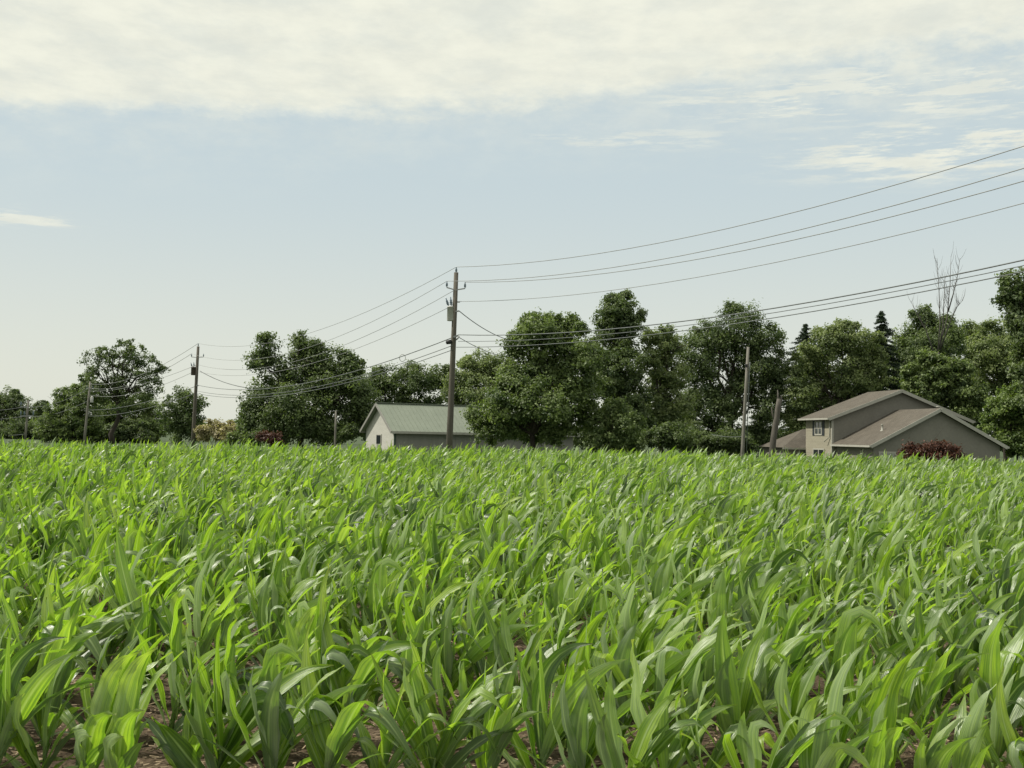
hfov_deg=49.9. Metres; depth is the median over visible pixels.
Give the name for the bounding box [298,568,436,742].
corn plant
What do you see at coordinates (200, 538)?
corn plant
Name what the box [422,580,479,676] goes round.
corn plant
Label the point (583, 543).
corn plant
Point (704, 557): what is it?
corn plant
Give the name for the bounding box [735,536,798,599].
corn plant
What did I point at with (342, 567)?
corn plant
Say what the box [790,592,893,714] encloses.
corn plant
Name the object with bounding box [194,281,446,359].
power line
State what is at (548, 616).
corn plant
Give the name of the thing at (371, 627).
corn plant
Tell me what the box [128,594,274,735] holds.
corn plant
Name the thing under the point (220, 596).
corn plant
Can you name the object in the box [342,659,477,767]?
corn plant
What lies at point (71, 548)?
corn plant
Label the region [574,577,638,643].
corn plant
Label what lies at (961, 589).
corn plant
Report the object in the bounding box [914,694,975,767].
corn plant
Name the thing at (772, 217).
power line
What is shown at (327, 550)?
corn plant
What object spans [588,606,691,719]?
corn plant
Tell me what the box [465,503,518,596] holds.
corn plant
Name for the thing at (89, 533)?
corn plant
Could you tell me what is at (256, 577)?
corn plant
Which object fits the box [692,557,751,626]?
corn plant
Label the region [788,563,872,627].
corn plant
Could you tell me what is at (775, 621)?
corn plant
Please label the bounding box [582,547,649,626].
corn plant
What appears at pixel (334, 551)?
corn plant
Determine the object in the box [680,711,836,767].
corn plant
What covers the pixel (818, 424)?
window
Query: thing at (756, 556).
corn plant
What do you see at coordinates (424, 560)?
corn plant
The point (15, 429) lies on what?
thicket
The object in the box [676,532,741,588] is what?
corn plant
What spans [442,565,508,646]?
corn plant
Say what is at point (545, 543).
corn plant
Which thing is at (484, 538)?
corn plant
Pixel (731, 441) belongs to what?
thicket
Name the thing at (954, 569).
corn plant
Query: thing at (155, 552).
corn plant
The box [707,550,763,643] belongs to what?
corn plant
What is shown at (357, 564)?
corn plant
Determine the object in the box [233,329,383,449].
silver maple
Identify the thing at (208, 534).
corn plant
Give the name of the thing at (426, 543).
corn plant
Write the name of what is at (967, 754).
corn plant
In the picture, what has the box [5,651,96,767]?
corn plant
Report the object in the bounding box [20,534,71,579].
corn plant
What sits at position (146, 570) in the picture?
corn plant
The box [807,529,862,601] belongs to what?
corn plant
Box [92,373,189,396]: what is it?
power line
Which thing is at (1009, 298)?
cottonwood tree
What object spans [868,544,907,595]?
corn plant
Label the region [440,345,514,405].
maple tree
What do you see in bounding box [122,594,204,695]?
corn plant
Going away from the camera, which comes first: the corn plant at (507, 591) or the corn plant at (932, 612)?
the corn plant at (932, 612)
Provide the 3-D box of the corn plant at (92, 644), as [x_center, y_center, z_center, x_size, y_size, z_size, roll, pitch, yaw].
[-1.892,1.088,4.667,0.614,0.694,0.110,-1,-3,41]
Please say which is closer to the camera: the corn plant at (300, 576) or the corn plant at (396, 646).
the corn plant at (396, 646)
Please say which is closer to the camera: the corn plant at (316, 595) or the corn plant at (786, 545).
the corn plant at (316, 595)
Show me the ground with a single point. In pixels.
(354, 444)
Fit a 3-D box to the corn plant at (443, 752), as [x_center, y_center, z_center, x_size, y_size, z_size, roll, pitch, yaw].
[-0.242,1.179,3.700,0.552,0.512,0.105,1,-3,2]
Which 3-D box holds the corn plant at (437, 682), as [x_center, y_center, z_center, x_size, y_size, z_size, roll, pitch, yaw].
[-0.236,1.173,4.177,0.556,0.548,0.161,2,-3,-9]
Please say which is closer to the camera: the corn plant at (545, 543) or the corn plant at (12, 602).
the corn plant at (12, 602)
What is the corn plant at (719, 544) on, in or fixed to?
on the soil
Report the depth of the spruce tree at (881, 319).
119.03 m
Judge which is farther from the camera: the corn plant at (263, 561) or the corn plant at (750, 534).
the corn plant at (750, 534)
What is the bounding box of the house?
[758,389,1009,464]
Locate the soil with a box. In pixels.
[0,524,1023,767]
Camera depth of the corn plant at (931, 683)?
4.51 m
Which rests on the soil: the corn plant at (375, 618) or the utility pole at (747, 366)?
the corn plant at (375, 618)
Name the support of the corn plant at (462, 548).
on the soil
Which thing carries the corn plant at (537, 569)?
on the soil
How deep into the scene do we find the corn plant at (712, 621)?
5.37 m
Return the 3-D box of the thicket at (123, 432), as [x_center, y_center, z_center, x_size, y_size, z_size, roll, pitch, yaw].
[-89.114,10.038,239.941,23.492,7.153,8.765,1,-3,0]
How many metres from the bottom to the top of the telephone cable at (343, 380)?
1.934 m
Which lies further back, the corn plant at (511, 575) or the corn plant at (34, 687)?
the corn plant at (511, 575)
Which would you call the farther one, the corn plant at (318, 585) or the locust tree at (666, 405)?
the locust tree at (666, 405)
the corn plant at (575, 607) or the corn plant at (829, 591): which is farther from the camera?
the corn plant at (829, 591)
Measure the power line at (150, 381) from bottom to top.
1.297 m
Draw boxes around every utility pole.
[20,400,33,439]
[83,381,92,445]
[191,344,203,445]
[445,267,465,451]
[740,347,749,456]
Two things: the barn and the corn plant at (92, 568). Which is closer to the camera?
the corn plant at (92, 568)
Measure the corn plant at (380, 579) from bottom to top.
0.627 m
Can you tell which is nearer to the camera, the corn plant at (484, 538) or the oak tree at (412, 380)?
the corn plant at (484, 538)
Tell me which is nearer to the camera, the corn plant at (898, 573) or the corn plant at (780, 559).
the corn plant at (780, 559)
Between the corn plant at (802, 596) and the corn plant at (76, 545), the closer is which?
the corn plant at (802, 596)
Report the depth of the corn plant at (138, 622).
4.78 m
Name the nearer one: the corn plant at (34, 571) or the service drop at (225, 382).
the corn plant at (34, 571)
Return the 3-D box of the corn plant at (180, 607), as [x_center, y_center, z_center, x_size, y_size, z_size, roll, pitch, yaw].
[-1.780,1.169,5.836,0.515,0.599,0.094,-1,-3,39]
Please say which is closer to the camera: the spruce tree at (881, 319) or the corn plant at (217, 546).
the corn plant at (217, 546)
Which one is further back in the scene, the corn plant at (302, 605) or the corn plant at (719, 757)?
the corn plant at (302, 605)
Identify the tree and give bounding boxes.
[0,385,37,427]
[30,383,104,443]
[31,400,49,419]
[71,338,171,444]
[94,395,169,442]
[149,383,211,444]
[349,359,457,408]
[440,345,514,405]
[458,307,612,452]
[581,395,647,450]
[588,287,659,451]
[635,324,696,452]
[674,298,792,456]
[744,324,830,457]
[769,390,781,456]
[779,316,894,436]
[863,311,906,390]
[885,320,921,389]
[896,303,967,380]
[898,348,992,431]
[908,242,965,356]
[949,319,994,379]
[967,315,1019,461]
[976,380,1023,460]
[989,266,1023,409]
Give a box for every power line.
[92,354,190,388]
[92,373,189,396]
[95,344,196,384]
[105,365,195,390]
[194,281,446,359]
[198,267,455,346]
[201,291,452,369]
[201,308,446,375]
[460,203,1023,301]
[465,146,1023,266]
[474,168,1023,280]
[498,181,1023,281]
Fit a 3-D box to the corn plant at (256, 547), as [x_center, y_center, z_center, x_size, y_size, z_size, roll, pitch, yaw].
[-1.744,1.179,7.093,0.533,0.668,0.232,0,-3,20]
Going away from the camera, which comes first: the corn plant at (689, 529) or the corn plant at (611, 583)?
the corn plant at (611, 583)
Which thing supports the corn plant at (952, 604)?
on the soil
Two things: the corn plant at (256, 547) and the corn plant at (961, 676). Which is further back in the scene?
the corn plant at (256, 547)
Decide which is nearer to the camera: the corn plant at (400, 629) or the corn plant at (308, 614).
the corn plant at (308, 614)
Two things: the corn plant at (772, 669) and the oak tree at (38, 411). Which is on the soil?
the corn plant at (772, 669)
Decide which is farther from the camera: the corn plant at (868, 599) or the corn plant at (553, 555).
the corn plant at (553, 555)
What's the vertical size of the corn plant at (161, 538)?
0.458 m
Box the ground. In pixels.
[0,432,1023,464]
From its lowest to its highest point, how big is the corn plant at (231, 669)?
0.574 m
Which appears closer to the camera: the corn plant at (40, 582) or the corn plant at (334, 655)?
the corn plant at (334, 655)
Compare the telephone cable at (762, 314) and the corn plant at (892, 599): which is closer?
the corn plant at (892, 599)
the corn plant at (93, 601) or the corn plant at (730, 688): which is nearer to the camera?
the corn plant at (730, 688)
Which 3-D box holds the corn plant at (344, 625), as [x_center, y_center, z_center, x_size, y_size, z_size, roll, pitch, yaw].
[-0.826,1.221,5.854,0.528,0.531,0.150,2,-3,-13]
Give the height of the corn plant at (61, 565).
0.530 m
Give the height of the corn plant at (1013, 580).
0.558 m
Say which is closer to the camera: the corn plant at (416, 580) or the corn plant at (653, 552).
the corn plant at (416, 580)
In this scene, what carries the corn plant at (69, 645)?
on the soil
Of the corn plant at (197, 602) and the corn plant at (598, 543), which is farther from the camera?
the corn plant at (598, 543)
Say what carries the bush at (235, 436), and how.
on the ground
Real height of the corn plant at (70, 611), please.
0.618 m
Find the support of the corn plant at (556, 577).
on the soil
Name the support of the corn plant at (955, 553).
on the soil
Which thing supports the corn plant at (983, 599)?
on the soil
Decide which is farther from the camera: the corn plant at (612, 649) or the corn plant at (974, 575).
the corn plant at (974, 575)
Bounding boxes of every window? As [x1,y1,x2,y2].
[376,434,381,444]
[813,448,824,458]
[814,421,821,434]
[878,451,896,458]
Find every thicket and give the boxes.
[0,415,46,438]
[76,418,156,443]
[242,418,358,447]
[573,423,640,454]
[582,418,700,455]
[668,423,758,455]
[721,426,805,456]
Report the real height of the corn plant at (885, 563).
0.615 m
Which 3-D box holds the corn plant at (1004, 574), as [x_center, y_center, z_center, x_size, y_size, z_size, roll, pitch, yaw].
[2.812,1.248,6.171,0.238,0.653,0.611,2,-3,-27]
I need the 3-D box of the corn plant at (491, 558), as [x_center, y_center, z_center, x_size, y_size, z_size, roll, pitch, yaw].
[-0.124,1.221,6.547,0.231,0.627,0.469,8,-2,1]
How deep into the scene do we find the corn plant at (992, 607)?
5.32 m
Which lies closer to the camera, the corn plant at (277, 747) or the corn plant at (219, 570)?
the corn plant at (277, 747)
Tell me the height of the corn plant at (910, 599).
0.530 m
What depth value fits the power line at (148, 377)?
141.70 m
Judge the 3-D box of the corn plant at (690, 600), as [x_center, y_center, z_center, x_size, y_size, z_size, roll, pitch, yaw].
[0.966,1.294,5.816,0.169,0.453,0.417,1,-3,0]
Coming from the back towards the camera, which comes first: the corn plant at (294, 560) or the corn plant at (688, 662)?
the corn plant at (294, 560)
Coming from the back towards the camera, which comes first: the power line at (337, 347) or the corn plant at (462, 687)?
the power line at (337, 347)
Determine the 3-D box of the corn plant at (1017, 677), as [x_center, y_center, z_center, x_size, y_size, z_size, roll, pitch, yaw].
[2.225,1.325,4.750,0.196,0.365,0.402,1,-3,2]
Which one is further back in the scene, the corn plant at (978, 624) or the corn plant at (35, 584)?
the corn plant at (35, 584)
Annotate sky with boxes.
[0,0,1023,435]
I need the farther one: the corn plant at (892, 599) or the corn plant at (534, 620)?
the corn plant at (892, 599)
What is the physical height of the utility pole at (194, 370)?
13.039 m
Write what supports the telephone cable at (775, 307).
attached to the utility pole at (452, 311)
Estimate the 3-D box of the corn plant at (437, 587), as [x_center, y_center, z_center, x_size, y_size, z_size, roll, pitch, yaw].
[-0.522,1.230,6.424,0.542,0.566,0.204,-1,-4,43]
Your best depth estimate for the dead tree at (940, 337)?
114.49 m
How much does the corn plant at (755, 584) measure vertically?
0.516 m
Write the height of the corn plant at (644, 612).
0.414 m
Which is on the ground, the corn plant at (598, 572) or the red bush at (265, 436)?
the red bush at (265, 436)
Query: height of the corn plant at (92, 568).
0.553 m
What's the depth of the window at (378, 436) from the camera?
94.96 m
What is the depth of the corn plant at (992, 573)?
7.02 m
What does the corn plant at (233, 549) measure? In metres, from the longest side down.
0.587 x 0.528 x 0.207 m
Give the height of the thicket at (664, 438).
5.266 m
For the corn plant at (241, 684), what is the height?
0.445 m
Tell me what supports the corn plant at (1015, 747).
on the soil
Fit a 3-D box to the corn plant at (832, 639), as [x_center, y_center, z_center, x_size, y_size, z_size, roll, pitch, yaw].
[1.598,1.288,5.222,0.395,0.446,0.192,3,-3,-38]
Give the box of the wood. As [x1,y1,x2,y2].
[2,416,1002,451]
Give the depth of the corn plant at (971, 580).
7.73 m
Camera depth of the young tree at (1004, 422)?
96.54 m
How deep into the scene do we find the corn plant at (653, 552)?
7.78 m
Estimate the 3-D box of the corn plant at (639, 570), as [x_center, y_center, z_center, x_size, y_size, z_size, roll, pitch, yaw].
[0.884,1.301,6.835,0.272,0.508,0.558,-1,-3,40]
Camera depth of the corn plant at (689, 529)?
8.00 m
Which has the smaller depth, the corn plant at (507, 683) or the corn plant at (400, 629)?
the corn plant at (507, 683)
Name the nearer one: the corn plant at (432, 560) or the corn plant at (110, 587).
the corn plant at (110, 587)
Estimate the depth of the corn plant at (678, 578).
6.32 m
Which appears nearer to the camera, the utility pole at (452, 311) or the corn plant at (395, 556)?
the corn plant at (395, 556)
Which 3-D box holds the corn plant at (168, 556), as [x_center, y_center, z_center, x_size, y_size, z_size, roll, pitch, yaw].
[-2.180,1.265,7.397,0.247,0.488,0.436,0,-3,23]
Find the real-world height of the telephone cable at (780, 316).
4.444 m
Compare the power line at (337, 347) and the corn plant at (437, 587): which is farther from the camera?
the power line at (337, 347)
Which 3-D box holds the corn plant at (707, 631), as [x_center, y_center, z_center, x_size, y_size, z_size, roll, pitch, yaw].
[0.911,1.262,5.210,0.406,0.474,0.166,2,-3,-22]
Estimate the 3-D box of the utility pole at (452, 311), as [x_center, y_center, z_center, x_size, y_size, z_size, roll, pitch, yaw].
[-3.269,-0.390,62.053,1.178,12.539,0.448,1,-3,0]
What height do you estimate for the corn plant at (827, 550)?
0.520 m
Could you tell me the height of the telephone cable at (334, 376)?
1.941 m
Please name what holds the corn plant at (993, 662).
on the soil
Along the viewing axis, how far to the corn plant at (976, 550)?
7.27 m
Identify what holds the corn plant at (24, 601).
on the soil
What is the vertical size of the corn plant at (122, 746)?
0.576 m
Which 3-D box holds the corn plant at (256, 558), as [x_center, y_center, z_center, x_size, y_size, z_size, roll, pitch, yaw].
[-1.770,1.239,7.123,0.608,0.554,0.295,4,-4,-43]
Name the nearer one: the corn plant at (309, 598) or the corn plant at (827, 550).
the corn plant at (309, 598)
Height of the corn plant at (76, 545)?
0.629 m
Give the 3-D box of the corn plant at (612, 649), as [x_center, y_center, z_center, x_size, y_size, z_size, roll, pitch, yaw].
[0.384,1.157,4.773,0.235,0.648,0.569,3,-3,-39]
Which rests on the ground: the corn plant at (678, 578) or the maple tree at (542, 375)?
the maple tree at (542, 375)
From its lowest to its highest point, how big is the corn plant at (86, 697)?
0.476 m
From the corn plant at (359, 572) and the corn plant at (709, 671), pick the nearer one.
the corn plant at (709, 671)
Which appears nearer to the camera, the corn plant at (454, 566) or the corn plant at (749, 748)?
the corn plant at (749, 748)
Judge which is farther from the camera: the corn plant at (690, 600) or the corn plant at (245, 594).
the corn plant at (245, 594)
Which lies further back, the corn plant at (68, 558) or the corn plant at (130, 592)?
the corn plant at (68, 558)
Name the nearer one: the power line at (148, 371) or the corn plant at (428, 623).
the corn plant at (428, 623)
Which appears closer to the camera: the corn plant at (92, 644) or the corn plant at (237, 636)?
the corn plant at (92, 644)
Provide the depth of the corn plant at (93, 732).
3.63 m
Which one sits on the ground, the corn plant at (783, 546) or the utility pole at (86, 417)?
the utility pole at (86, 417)
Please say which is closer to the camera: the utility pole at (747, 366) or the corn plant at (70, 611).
the corn plant at (70, 611)
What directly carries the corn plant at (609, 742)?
on the soil
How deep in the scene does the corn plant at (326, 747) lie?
3.67 m
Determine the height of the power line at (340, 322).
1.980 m
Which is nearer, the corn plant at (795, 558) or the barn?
the corn plant at (795, 558)
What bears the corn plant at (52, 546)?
on the soil
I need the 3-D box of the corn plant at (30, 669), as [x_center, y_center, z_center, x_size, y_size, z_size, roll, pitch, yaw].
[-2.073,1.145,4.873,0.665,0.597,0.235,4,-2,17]
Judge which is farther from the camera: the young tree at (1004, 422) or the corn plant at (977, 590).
the young tree at (1004, 422)
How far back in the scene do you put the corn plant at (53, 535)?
7.96 m
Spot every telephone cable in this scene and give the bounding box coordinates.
[101,387,192,409]
[103,394,192,415]
[197,350,451,397]
[198,337,453,389]
[199,345,452,395]
[458,259,1023,335]
[458,265,1023,341]
[489,271,1023,346]
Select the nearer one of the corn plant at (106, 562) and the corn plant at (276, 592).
the corn plant at (276, 592)
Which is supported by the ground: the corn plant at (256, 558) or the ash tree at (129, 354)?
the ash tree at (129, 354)
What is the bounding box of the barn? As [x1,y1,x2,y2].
[360,402,579,453]
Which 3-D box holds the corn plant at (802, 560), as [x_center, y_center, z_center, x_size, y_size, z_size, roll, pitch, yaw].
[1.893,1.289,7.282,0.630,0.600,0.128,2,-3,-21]
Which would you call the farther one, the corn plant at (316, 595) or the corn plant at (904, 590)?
the corn plant at (904, 590)
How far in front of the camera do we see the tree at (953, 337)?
118.59 m
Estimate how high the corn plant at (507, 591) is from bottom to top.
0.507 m
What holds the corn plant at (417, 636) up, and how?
on the soil
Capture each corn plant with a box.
[0,513,17,574]
[0,537,56,582]
[0,575,113,699]
[0,577,92,644]
[0,615,40,657]
[0,622,54,702]
[0,623,116,767]
[1,533,32,613]
[2,556,62,620]
[3,525,75,584]
[4,548,38,580]
[4,553,99,641]
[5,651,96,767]
[18,545,110,605]
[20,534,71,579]
[20,572,145,691]
[26,563,110,642]
[28,555,46,605]
[30,607,98,745]
[32,523,77,565]
[37,569,139,665]
[38,553,107,711]
[45,529,79,585]
[57,529,74,584]
[58,624,150,723]
[65,513,145,576]
[66,516,154,588]
[71,554,115,626]
[72,544,159,615]
[74,634,172,767]
[77,520,116,603]
[79,524,98,563]
[79,528,115,570]
[80,522,220,649]
[82,581,156,668]
[84,541,123,570]
[99,549,204,638]
[102,634,183,767]
[108,544,207,633]
[108,568,155,639]
[111,510,169,580]
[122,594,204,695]
[124,600,169,681]
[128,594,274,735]
[135,552,169,601]
[138,570,198,629]
[143,534,176,546]
[143,657,233,767]
[149,536,175,603]
[149,580,249,694]
[151,533,187,566]
[151,623,333,767]
[153,517,207,597]
[153,545,203,648]
[157,533,235,626]
[157,549,253,665]
[165,537,196,569]
[176,637,282,739]
[177,527,300,656]
[188,619,318,753]
[190,523,250,585]
[191,530,223,558]
[192,665,365,767]
[200,511,228,574]
[201,533,262,642]
[206,571,345,671]
[212,568,241,591]
[212,625,326,750]
[213,533,283,583]
[214,615,257,671]
[219,600,287,699]
[221,516,272,603]
[234,543,283,598]
[237,535,343,653]
[240,576,262,628]
[245,541,296,585]
[246,503,278,561]
[246,553,306,645]
[250,597,352,654]
[256,498,337,563]
[257,526,307,574]
[262,598,297,664]
[270,541,338,604]
[272,529,336,566]
[281,546,355,608]
[281,575,345,611]
[282,542,351,598]
[284,527,350,594]
[284,593,345,710]
[285,582,428,733]
[289,615,417,767]
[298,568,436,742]
[299,567,401,713]
[306,562,361,642]
[310,537,367,600]
[312,534,390,610]
[314,609,385,656]
[318,538,371,600]
[327,564,395,642]
[328,546,423,644]
[330,533,363,565]
[340,547,413,636]
[341,566,368,629]
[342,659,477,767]
[349,616,436,706]
[350,522,421,582]
[355,530,390,580]
[360,566,476,676]
[362,654,518,767]
[363,579,416,666]
[372,548,422,566]
[377,620,521,748]
[385,590,533,712]
[387,536,436,624]
[393,544,467,630]
[395,512,431,561]
[397,551,439,597]
[398,606,454,709]
[399,582,453,636]
[401,540,442,569]
[408,509,481,586]
[409,526,454,583]
[412,565,492,645]
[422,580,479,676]
[427,528,472,583]
[428,540,476,614]
[431,537,477,576]
[432,550,469,593]
[436,554,480,595]
[441,659,515,744]
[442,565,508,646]
[450,559,506,621]
[450,591,493,685]
[452,655,563,749]
[453,594,561,701]
[460,562,544,623]
[462,506,568,612]
[464,684,541,767]
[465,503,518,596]
[472,588,556,669]
[475,539,508,605]
[477,543,546,603]
[479,593,576,685]
[483,570,555,640]
[492,545,506,615]
[498,627,655,767]
[499,506,576,578]
[500,520,571,598]
[502,553,560,635]
[508,524,534,578]
[509,673,659,767]
[511,579,584,672]
[515,585,573,650]
[516,647,600,757]
[518,537,589,605]
[521,577,588,641]
[524,559,615,663]
[525,548,551,618]
[528,562,627,642]
[533,566,617,666]
[538,581,649,712]
[541,597,611,714]
[550,542,597,580]
[550,566,563,591]
[552,615,709,750]
[557,544,617,616]
[560,549,591,588]
[560,606,611,750]
[574,520,597,572]
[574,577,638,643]
[580,565,650,634]
[582,532,631,597]
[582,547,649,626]
[584,667,718,767]
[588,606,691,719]
[591,569,750,738]
[592,534,651,597]
[595,528,640,564]
[608,526,698,594]
[611,572,677,647]
[615,568,717,660]
[616,507,658,570]
[616,571,649,620]
[617,639,735,767]
[618,596,673,633]
[631,556,716,613]
[633,553,692,605]
[634,598,694,648]
[639,542,724,638]
[644,596,700,710]
[646,547,657,575]
[647,534,703,601]
[648,521,692,585]
[652,618,777,703]
[669,676,767,767]
[671,532,724,625]
[675,604,740,692]
[676,512,704,562]
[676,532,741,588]
[676,565,756,637]
[680,650,743,759]
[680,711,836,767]
[682,588,713,648]
[687,585,753,666]
[690,541,727,582]
[691,520,763,577]
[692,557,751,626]
[698,561,732,598]
[707,528,777,588]
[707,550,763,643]
[714,610,792,749]
[729,553,826,649]
[731,533,765,608]
[731,603,787,638]
[732,577,819,641]
[733,596,863,675]
[735,532,810,611]
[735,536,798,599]
[737,523,761,560]
[737,586,833,728]
[739,560,821,633]
[741,592,866,716]
[742,641,869,767]
[751,548,774,569]
[762,642,906,767]
[763,522,810,588]
[765,538,840,601]
[771,593,791,650]
[779,529,854,573]
[780,563,812,609]
[785,569,900,657]
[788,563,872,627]
[790,567,820,630]
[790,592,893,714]
[798,710,881,767]
[806,654,871,738]
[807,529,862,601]
[810,550,837,612]
[811,550,872,633]
[818,607,883,683]
[819,565,876,610]
[822,590,891,628]
[823,538,847,574]
[823,652,932,762]
[829,597,879,673]
[838,578,967,659]
[847,545,904,606]
[849,547,893,602]
[855,611,916,697]
[857,598,986,660]
[859,564,966,637]
[859,571,950,658]
[863,647,930,767]
[867,545,929,612]
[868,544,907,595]
[872,541,899,609]
[872,596,930,660]
[872,623,954,760]
[882,556,939,612]
[885,545,1001,650]
[889,558,943,621]
[889,562,960,636]
[892,589,1023,718]
[894,561,968,613]
[896,633,988,733]
[902,530,985,591]
[904,578,970,648]
[914,612,956,644]
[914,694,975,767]
[918,559,962,613]
[927,546,988,600]
[935,574,1018,687]
[939,541,997,598]
[941,625,981,703]
[949,561,982,619]
[950,551,1003,617]
[952,684,996,767]
[953,508,1023,599]
[953,663,1023,763]
[957,610,1023,727]
[959,575,995,617]
[965,547,1023,636]
[965,600,1023,652]
[967,578,1004,612]
[969,578,1023,651]
[969,657,1023,767]
[972,524,1023,599]
[976,607,1022,672]
[984,667,1023,767]
[985,556,1018,579]
[990,559,1023,599]
[996,538,1023,569]
[1010,539,1023,637]
[1015,656,1023,728]
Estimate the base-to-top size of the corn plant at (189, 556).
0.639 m
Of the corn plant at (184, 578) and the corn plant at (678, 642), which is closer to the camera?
the corn plant at (678, 642)
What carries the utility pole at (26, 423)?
on the ground
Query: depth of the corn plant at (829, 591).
7.29 m
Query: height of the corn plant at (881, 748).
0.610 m
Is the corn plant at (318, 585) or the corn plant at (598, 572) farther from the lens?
the corn plant at (598, 572)
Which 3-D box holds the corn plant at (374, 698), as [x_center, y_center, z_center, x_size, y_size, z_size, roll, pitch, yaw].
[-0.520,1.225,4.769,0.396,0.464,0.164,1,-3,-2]
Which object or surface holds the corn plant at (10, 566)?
on the soil
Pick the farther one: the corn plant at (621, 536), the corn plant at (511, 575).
the corn plant at (621, 536)
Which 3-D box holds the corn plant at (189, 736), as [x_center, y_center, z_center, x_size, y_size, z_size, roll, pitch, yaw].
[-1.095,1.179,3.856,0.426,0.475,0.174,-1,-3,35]
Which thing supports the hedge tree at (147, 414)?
on the ground
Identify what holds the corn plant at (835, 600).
on the soil
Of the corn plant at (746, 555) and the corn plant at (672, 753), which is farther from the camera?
the corn plant at (746, 555)
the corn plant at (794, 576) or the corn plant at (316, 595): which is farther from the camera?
the corn plant at (794, 576)
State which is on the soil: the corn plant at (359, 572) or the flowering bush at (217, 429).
the corn plant at (359, 572)
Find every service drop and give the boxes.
[200,371,251,388]
[459,311,517,341]
[459,337,506,356]
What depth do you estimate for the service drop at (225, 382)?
115.07 m
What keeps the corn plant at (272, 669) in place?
on the soil
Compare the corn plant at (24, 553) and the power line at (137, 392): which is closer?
the corn plant at (24, 553)
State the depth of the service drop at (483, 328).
67.92 m
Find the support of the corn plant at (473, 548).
on the soil
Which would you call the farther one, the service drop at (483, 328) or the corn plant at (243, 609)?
the service drop at (483, 328)
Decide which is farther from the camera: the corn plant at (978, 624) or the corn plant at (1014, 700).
the corn plant at (978, 624)
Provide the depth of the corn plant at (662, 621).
5.72 m
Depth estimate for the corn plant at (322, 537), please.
7.54 m
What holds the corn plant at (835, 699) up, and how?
on the soil
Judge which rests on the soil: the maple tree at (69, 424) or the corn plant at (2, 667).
the corn plant at (2, 667)
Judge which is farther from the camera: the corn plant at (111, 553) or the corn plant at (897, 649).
the corn plant at (111, 553)
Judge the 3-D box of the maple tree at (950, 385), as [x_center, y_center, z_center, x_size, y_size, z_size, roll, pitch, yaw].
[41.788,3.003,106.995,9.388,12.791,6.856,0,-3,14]
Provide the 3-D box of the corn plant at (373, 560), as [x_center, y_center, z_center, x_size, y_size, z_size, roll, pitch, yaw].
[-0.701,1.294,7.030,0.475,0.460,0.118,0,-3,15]
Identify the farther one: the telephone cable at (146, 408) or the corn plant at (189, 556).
the telephone cable at (146, 408)
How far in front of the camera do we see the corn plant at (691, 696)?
4.16 m
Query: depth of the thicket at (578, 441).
111.29 m
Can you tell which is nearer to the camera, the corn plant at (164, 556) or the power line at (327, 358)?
the corn plant at (164, 556)
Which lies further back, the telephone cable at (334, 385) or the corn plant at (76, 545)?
the telephone cable at (334, 385)
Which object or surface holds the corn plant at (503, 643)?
on the soil
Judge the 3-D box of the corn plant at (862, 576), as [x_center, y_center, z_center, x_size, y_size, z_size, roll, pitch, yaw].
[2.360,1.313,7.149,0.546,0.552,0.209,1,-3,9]
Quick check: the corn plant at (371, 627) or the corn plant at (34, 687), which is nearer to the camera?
the corn plant at (34, 687)
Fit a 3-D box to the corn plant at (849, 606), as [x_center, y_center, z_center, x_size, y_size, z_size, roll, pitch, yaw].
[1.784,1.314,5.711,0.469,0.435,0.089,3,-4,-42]
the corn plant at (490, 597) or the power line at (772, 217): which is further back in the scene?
the power line at (772, 217)
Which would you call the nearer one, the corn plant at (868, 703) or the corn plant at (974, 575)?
the corn plant at (868, 703)
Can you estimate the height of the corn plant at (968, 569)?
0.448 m
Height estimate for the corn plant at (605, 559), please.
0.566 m
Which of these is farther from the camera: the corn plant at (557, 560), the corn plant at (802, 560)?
the corn plant at (557, 560)
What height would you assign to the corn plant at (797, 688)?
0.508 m
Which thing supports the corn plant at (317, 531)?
on the soil
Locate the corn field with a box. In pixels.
[0,433,1023,746]
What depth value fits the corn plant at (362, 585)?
6.22 m
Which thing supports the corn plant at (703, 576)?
on the soil
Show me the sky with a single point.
(176, 176)
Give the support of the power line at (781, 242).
attached to the utility pole at (452, 311)
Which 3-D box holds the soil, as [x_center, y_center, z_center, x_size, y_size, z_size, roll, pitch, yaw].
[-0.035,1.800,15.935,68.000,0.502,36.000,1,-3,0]
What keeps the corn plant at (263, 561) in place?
on the soil
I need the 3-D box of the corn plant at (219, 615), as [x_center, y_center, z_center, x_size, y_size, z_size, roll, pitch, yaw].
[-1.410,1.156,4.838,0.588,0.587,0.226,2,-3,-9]
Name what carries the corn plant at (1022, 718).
on the soil
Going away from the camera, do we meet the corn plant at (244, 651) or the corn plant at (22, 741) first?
the corn plant at (22, 741)
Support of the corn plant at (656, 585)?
on the soil
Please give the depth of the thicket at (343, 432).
103.48 m
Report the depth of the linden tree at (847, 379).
115.21 m
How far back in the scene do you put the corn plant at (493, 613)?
5.33 m
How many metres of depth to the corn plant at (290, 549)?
7.41 m
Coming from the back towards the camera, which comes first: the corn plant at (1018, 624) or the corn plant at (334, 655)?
the corn plant at (1018, 624)
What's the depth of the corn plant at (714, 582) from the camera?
7.46 m
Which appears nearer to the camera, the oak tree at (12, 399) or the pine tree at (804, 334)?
the pine tree at (804, 334)
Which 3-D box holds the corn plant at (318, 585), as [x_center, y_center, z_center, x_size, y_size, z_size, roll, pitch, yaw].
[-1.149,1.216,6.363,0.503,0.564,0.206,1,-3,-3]
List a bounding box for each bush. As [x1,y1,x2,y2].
[193,417,231,446]
[222,422,264,446]
[225,420,236,442]
[252,429,283,446]
[895,434,964,462]
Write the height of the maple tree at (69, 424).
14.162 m
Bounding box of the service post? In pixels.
[334,411,336,447]

